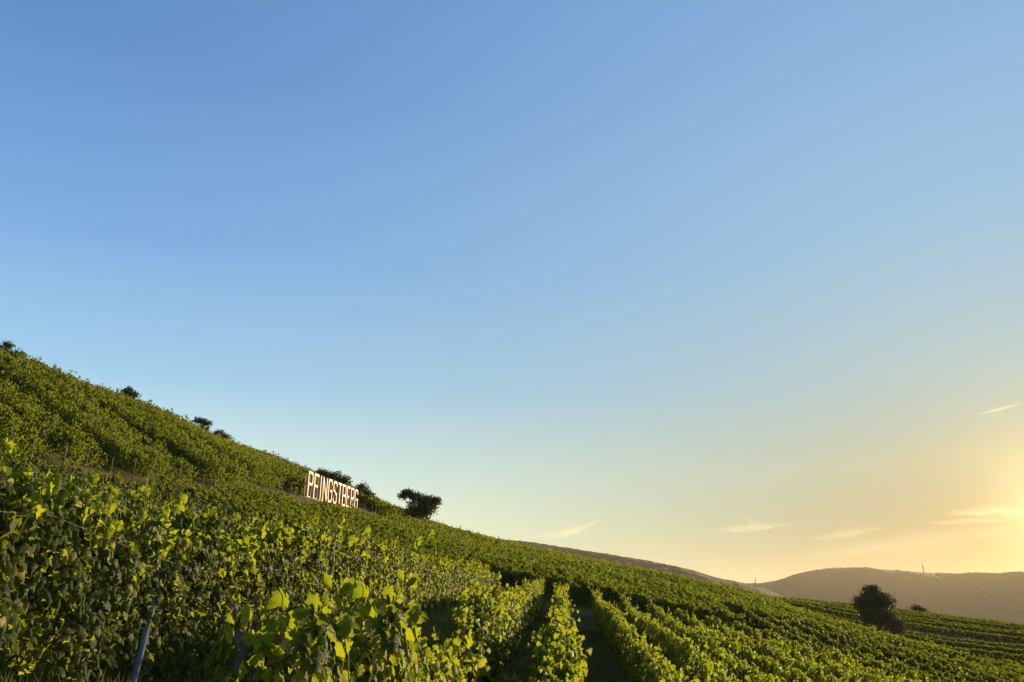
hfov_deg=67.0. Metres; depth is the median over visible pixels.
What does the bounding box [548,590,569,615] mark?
grapevine
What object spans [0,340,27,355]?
bush
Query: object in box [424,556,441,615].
grapevine
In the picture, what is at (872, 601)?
tree
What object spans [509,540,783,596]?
hills
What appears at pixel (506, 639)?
grapevine
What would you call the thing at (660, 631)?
grapevine
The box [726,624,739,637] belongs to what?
grapevine
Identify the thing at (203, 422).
bush
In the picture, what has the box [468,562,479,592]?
grapevine
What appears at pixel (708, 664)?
grapevine
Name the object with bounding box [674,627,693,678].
grapevine
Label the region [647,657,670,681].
grapevine
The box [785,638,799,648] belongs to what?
grapevine
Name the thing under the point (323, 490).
hillside sign
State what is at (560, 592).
grapevine
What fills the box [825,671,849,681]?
grapevine
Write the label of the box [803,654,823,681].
grapevine
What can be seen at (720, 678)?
grapevine
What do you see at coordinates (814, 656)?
grapevine
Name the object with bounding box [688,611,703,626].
grapevine
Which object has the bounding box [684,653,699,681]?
grapevine
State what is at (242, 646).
vineyard post
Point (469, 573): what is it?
grapevine
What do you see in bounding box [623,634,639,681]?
grapevine
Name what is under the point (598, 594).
grapevine
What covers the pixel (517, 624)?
grapevine
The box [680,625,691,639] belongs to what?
grapevine
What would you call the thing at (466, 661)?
grapevine
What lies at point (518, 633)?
grapevine
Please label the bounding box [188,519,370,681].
grapevine
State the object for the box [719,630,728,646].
grapevine
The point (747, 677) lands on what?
grapevine
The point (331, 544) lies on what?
grapevine
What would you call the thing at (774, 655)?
grapevine
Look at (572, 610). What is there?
grapevine
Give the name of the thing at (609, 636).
grapevine
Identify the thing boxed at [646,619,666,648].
grapevine
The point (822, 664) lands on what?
grapevine
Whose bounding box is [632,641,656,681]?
grapevine
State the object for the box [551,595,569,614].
grapevine
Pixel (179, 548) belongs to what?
grapevine
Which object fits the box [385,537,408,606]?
grapevine
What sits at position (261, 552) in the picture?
grapevine
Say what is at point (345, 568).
grapevine
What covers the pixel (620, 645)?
grapevine
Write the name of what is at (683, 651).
grapevine
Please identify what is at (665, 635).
grapevine
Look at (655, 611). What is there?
grapevine
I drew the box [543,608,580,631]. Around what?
grapevine
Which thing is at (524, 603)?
grapevine
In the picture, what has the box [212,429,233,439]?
bush
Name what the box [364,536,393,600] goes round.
grapevine
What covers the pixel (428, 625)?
grass
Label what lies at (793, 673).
grapevine
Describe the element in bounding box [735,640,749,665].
grapevine
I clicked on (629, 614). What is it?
grapevine
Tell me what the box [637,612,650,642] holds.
grapevine
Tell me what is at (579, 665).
grapevine
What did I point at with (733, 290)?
sky
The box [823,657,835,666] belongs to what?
grapevine
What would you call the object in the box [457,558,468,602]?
grapevine
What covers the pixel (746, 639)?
grapevine
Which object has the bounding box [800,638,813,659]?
grapevine
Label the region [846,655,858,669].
grapevine
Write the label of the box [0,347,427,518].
vineyard
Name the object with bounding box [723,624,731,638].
grapevine
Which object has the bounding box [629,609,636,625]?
grapevine
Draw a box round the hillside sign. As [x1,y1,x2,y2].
[304,471,357,507]
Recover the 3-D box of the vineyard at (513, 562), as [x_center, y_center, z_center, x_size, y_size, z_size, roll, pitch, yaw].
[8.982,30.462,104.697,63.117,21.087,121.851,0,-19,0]
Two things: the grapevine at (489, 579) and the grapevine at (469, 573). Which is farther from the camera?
the grapevine at (489, 579)
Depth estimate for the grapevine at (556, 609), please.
15.57 m
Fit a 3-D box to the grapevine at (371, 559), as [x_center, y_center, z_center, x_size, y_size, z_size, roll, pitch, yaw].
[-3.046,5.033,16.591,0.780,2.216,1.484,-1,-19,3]
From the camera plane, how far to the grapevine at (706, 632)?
36.45 m
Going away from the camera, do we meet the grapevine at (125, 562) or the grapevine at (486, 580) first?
the grapevine at (125, 562)
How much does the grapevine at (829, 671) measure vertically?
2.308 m
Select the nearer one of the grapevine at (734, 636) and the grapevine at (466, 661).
the grapevine at (466, 661)
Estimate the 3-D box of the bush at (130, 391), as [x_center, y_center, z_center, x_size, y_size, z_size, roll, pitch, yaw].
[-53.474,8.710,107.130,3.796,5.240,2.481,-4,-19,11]
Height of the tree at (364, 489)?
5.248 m
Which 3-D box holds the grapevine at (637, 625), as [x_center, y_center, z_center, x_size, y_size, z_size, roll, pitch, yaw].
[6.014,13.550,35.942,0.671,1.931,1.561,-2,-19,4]
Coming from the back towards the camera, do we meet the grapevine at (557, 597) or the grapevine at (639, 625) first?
the grapevine at (639, 625)
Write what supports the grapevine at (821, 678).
on the ground at (586, 618)
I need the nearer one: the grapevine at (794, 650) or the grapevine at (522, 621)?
the grapevine at (522, 621)
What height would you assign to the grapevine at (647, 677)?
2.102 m
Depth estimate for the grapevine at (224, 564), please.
9.00 m
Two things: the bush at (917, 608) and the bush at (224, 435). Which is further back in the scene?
the bush at (917, 608)
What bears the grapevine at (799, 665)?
on the ground at (586, 618)
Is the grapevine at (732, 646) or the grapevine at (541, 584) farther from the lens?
the grapevine at (541, 584)
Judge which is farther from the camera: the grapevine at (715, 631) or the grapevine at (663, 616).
the grapevine at (663, 616)
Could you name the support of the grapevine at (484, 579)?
on the ground at (586, 618)
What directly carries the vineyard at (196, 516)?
on the ground at (586, 618)
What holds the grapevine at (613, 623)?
on the ground at (586, 618)
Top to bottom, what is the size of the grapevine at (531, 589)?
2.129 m
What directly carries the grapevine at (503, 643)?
on the ground at (586, 618)
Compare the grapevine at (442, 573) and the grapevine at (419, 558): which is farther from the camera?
the grapevine at (442, 573)
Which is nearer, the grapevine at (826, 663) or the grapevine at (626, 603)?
the grapevine at (826, 663)
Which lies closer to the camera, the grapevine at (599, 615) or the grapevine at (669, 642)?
the grapevine at (669, 642)
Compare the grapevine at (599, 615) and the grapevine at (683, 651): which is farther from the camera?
the grapevine at (599, 615)
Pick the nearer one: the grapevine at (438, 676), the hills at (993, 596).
the grapevine at (438, 676)
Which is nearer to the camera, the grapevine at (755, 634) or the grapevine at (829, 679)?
the grapevine at (829, 679)
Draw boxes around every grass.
[0,595,660,681]
[11,452,321,504]
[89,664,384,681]
[799,607,1023,662]
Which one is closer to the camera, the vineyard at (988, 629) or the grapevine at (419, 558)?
the grapevine at (419, 558)
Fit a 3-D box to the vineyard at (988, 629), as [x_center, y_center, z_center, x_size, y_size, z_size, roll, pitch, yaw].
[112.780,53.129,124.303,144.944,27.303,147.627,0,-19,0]
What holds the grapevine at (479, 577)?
on the ground at (586, 618)
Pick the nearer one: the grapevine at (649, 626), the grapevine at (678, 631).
the grapevine at (649, 626)
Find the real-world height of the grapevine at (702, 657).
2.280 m
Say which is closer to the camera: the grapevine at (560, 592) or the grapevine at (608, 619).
the grapevine at (560, 592)
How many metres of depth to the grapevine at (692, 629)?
31.39 m
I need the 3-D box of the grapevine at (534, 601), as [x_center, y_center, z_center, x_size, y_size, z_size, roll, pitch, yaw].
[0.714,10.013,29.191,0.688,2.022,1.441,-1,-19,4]
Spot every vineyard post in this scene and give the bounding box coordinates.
[129,569,163,681]
[227,608,253,671]
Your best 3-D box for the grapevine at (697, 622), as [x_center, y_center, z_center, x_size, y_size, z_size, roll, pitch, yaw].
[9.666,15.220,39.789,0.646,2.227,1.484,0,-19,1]
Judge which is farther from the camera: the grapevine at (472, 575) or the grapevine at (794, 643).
the grapevine at (794, 643)
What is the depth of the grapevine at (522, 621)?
20.63 m
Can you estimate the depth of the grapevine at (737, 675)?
22.99 m
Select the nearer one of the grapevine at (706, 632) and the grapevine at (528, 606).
the grapevine at (528, 606)
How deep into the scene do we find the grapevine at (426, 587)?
22.86 m
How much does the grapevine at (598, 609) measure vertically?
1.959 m
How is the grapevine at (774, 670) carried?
on the ground at (586, 618)
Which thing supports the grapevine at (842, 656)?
on the ground at (586, 618)
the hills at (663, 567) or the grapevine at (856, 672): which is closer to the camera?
the grapevine at (856, 672)
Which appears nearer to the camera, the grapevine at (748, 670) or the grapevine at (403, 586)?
the grapevine at (403, 586)
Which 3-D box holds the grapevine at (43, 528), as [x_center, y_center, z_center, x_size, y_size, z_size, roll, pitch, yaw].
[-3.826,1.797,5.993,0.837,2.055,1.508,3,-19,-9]
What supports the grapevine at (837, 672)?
on the ground at (586, 618)
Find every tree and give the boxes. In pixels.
[313,468,352,485]
[352,480,380,500]
[397,487,441,520]
[849,584,911,636]
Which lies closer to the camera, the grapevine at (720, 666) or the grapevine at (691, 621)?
the grapevine at (720, 666)
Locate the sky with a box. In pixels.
[0,0,1023,582]
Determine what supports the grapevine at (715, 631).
on the ground at (586, 618)
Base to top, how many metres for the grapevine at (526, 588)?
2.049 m
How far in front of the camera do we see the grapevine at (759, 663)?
27.00 m
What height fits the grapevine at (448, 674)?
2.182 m
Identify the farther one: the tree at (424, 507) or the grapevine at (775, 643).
the tree at (424, 507)
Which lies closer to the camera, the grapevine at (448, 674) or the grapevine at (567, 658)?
the grapevine at (448, 674)
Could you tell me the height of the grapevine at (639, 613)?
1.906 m
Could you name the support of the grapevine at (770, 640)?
on the ground at (586, 618)
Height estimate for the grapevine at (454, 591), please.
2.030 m
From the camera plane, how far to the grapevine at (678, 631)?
34.65 m
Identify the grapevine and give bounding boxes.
[0,435,109,677]
[22,478,187,681]
[100,508,213,681]
[153,524,266,681]
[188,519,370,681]
[208,516,282,653]
[236,517,310,632]
[273,516,333,617]
[283,523,434,681]
[301,524,341,622]
[320,515,365,625]
[335,525,371,606]
[355,525,388,606]
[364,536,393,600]
[371,537,402,612]
[375,631,450,681]
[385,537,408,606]
[391,629,473,681]
[393,545,418,614]
[404,542,424,608]
[415,550,430,607]
[415,635,489,681]
[419,555,438,610]
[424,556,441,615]
[428,554,448,613]
[432,626,490,681]
[436,559,453,612]
[436,625,490,681]
[438,558,455,610]
[446,558,460,608]
[446,591,508,681]
[450,561,465,606]
[456,579,508,681]
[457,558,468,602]
[457,560,468,595]
[458,557,473,600]
[461,556,476,601]
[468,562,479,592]
[471,561,484,591]
[471,572,477,592]
[476,561,489,595]
[477,560,488,599]
[478,567,483,594]
[484,583,510,679]
[487,564,491,595]
[492,571,519,674]
[496,592,518,675]
[502,586,522,665]
[503,590,521,665]
[504,580,518,662]
[510,585,530,646]
[511,591,527,639]
[513,591,525,660]
[514,588,526,652]
[517,579,535,636]
[517,588,530,638]
[518,589,530,640]
[520,658,583,681]
[521,577,538,628]
[522,579,538,629]
[525,582,538,622]
[525,623,591,681]
[528,579,538,619]
[528,656,586,681]
[530,577,542,612]
[531,579,543,603]
[531,618,587,677]
[535,581,545,618]
[540,607,584,651]
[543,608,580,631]
[546,605,574,619]
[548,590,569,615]
[548,608,580,625]
[550,605,581,628]
[551,584,569,613]
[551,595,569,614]
[553,583,568,607]
[589,588,601,625]
[593,591,601,627]
[593,593,602,629]
[596,599,605,634]
[596,601,604,639]
[599,598,610,634]
[601,601,610,643]
[602,601,614,646]
[605,600,617,646]
[606,606,615,651]
[608,603,621,656]
[608,608,620,659]
[610,608,627,667]
[611,613,625,655]
[616,615,627,675]
[618,613,637,673]
[618,615,641,671]
[622,596,630,618]
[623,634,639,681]
[624,623,641,681]
[626,606,636,622]
[627,604,635,622]
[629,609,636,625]
[630,626,652,681]
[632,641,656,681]
[633,610,641,637]
[633,613,641,639]
[636,640,670,681]
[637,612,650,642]
[638,613,646,640]
[638,632,663,681]
[642,617,658,643]
[646,614,664,647]
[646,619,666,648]
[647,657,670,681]
[649,605,661,620]
[650,661,684,681]
[651,664,695,681]
[654,618,669,659]
[656,605,665,625]
[657,670,708,681]
[658,625,669,661]
[659,607,669,626]
[659,626,676,658]
[660,658,716,681]
[662,617,670,628]
[666,627,681,661]
[668,636,687,677]
[669,611,678,631]
[672,616,686,636]
[674,625,686,638]
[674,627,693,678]
[677,637,700,680]
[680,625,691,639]
[682,641,710,679]
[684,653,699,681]
[686,625,700,644]
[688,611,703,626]
[690,621,704,651]
[690,631,706,655]
[693,614,703,629]
[695,632,714,664]
[697,649,728,681]
[705,623,715,637]
[705,624,719,637]
[706,626,720,660]
[711,630,726,647]
[711,647,728,667]
[713,658,738,681]
[717,641,733,674]
[719,620,728,636]
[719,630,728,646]
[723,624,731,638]
[723,630,737,659]
[725,634,741,658]
[725,647,740,680]
[725,653,748,681]
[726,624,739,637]
[731,651,758,681]
[731,675,753,681]
[732,631,743,640]
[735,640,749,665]
[737,632,744,643]
[738,637,759,666]
[741,629,755,647]
[741,671,770,681]
[742,651,763,672]
[747,638,762,654]
[750,629,760,645]
[752,636,769,656]
[752,653,769,678]
[756,636,765,643]
[758,673,784,681]
[760,642,779,661]
[761,655,782,680]
[765,632,775,646]
[767,658,783,681]
[768,640,784,667]
[771,639,785,651]
[776,635,792,654]
[777,665,798,681]
[778,647,793,672]
[784,646,795,658]
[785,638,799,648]
[785,650,802,676]
[789,664,814,681]
[791,645,805,666]
[792,657,811,675]
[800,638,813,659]
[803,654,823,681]
[809,648,819,662]
[811,649,827,665]
[814,671,830,681]
[815,662,829,677]
[823,653,841,677]
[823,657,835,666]
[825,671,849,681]
[827,648,840,663]
[832,658,849,681]
[836,647,848,663]
[839,658,856,675]
[840,669,861,681]
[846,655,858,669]
[851,662,868,681]
[857,659,868,672]
[857,663,877,681]
[865,673,889,681]
[868,663,886,678]
[901,672,920,681]
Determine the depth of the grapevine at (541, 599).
38.63 m
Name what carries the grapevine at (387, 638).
on the ground at (586, 618)
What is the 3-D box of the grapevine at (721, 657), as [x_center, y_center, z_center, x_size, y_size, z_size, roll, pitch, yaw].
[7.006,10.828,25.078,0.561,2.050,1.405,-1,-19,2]
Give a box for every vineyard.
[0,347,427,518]
[0,444,1023,681]
[157,473,982,663]
[760,593,1023,672]
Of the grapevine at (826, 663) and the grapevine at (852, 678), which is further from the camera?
the grapevine at (826, 663)
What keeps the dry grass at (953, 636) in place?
on the ground at (586, 618)
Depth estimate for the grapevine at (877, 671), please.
33.62 m
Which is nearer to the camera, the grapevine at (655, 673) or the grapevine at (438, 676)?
the grapevine at (438, 676)
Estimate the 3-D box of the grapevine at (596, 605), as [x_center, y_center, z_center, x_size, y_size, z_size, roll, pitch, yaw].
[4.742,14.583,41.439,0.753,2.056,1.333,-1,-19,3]
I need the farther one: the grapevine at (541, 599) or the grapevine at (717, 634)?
the grapevine at (541, 599)
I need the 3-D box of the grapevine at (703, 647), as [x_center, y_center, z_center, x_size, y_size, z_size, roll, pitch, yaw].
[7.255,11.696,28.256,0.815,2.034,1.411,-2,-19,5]
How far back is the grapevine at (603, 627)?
33.81 m
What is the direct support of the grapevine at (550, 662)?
on the ground at (586, 618)
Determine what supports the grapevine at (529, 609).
on the ground at (586, 618)
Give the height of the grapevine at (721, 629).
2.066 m
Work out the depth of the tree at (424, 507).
125.59 m
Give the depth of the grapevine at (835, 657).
38.88 m
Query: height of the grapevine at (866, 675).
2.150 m
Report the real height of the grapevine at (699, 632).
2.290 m
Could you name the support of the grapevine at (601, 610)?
on the ground at (586, 618)
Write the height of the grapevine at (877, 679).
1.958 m
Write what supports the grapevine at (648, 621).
on the ground at (586, 618)
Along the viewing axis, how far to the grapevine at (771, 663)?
26.13 m
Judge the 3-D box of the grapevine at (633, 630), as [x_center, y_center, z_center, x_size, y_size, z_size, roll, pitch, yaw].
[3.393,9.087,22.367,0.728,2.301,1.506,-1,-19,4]
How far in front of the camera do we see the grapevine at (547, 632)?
13.06 m
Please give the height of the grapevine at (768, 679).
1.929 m
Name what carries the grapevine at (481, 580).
on the ground at (586, 618)
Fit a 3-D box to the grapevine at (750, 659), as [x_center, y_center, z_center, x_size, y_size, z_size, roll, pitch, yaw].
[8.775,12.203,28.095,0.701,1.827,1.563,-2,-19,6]
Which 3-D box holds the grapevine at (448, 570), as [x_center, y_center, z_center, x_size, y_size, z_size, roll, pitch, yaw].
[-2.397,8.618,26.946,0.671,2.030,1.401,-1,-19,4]
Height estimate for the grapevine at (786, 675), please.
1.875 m
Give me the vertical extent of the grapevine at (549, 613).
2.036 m
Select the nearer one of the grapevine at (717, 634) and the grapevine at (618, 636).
the grapevine at (618, 636)
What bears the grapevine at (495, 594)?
on the ground at (586, 618)
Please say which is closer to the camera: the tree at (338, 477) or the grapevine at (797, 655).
the grapevine at (797, 655)
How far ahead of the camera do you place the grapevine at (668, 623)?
37.97 m
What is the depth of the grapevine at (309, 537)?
12.37 m
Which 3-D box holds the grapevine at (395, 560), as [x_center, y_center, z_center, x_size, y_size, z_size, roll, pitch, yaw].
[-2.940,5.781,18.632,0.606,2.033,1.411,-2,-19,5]
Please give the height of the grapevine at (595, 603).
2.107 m
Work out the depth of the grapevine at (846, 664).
32.91 m
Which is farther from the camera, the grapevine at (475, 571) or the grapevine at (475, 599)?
the grapevine at (475, 571)
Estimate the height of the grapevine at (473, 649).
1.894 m
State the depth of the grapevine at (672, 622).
36.77 m
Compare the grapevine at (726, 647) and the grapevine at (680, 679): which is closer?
the grapevine at (680, 679)
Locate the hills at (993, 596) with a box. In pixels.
[746,567,1023,623]
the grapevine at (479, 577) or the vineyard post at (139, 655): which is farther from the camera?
the grapevine at (479, 577)
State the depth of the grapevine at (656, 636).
28.67 m
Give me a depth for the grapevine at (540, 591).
37.77 m
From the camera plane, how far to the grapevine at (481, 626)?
11.10 m
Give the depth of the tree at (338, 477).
134.09 m
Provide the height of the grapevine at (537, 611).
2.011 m
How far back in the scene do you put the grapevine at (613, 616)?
27.75 m
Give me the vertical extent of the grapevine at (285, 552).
2.080 m
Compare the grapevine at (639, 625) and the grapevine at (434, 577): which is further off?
the grapevine at (639, 625)
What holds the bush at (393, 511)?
on the ground at (586, 618)
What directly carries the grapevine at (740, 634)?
on the ground at (586, 618)
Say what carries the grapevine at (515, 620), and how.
on the ground at (586, 618)
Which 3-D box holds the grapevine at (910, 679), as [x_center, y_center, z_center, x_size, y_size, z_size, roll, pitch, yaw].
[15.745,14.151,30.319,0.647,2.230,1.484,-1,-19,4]
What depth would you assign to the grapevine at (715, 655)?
26.37 m
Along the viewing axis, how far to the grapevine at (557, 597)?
26.64 m
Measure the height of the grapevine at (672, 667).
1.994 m
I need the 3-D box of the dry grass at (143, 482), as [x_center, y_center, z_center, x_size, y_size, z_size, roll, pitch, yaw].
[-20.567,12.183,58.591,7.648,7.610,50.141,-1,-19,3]
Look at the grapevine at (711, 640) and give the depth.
27.17 m
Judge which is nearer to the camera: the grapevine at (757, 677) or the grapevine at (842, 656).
the grapevine at (757, 677)
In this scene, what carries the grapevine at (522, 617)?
on the ground at (586, 618)
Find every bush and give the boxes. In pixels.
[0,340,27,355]
[118,386,141,399]
[191,416,212,430]
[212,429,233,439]
[367,503,404,513]
[907,603,930,611]
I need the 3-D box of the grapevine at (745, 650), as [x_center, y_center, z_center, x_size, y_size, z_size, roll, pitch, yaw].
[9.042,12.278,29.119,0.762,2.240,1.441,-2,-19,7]
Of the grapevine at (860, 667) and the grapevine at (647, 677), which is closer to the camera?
the grapevine at (647, 677)
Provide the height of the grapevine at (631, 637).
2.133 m
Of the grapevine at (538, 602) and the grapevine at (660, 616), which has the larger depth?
the grapevine at (660, 616)
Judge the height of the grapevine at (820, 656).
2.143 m
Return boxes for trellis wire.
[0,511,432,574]
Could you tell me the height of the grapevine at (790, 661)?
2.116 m
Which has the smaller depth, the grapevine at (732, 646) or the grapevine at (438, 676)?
the grapevine at (438, 676)
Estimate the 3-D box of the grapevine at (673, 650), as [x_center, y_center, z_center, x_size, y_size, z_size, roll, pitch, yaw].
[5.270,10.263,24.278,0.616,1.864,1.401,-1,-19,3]
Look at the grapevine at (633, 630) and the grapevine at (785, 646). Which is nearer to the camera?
the grapevine at (633, 630)
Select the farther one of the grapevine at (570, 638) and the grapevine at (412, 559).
the grapevine at (412, 559)
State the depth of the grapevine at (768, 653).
32.37 m
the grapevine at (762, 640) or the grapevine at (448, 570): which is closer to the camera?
the grapevine at (448, 570)
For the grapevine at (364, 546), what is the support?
on the ground at (586, 618)
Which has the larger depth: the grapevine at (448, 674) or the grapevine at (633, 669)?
the grapevine at (633, 669)
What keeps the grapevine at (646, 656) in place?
on the ground at (586, 618)
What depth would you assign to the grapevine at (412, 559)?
20.62 m
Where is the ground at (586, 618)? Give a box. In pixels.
[0,380,1022,681]
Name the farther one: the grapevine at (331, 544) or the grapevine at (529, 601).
the grapevine at (529, 601)
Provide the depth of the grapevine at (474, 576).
35.45 m
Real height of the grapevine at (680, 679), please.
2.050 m
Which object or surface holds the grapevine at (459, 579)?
on the ground at (586, 618)
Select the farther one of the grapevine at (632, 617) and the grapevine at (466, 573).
the grapevine at (632, 617)
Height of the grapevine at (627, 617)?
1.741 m
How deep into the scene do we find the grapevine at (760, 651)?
33.26 m
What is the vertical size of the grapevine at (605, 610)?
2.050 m
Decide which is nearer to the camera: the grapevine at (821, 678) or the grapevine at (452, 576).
the grapevine at (821, 678)
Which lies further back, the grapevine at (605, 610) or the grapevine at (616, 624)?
the grapevine at (605, 610)
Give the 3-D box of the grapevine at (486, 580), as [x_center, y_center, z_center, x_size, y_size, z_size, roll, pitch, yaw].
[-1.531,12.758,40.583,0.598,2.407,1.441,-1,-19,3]
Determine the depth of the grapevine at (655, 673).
14.06 m
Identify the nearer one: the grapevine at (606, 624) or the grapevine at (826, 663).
the grapevine at (606, 624)
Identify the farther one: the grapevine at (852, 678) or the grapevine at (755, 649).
the grapevine at (755, 649)
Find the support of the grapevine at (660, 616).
on the ground at (586, 618)
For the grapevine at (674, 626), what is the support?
on the ground at (586, 618)
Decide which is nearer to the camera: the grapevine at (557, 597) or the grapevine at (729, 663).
the grapevine at (729, 663)
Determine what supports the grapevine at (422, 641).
on the ground at (586, 618)
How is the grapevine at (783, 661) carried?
on the ground at (586, 618)

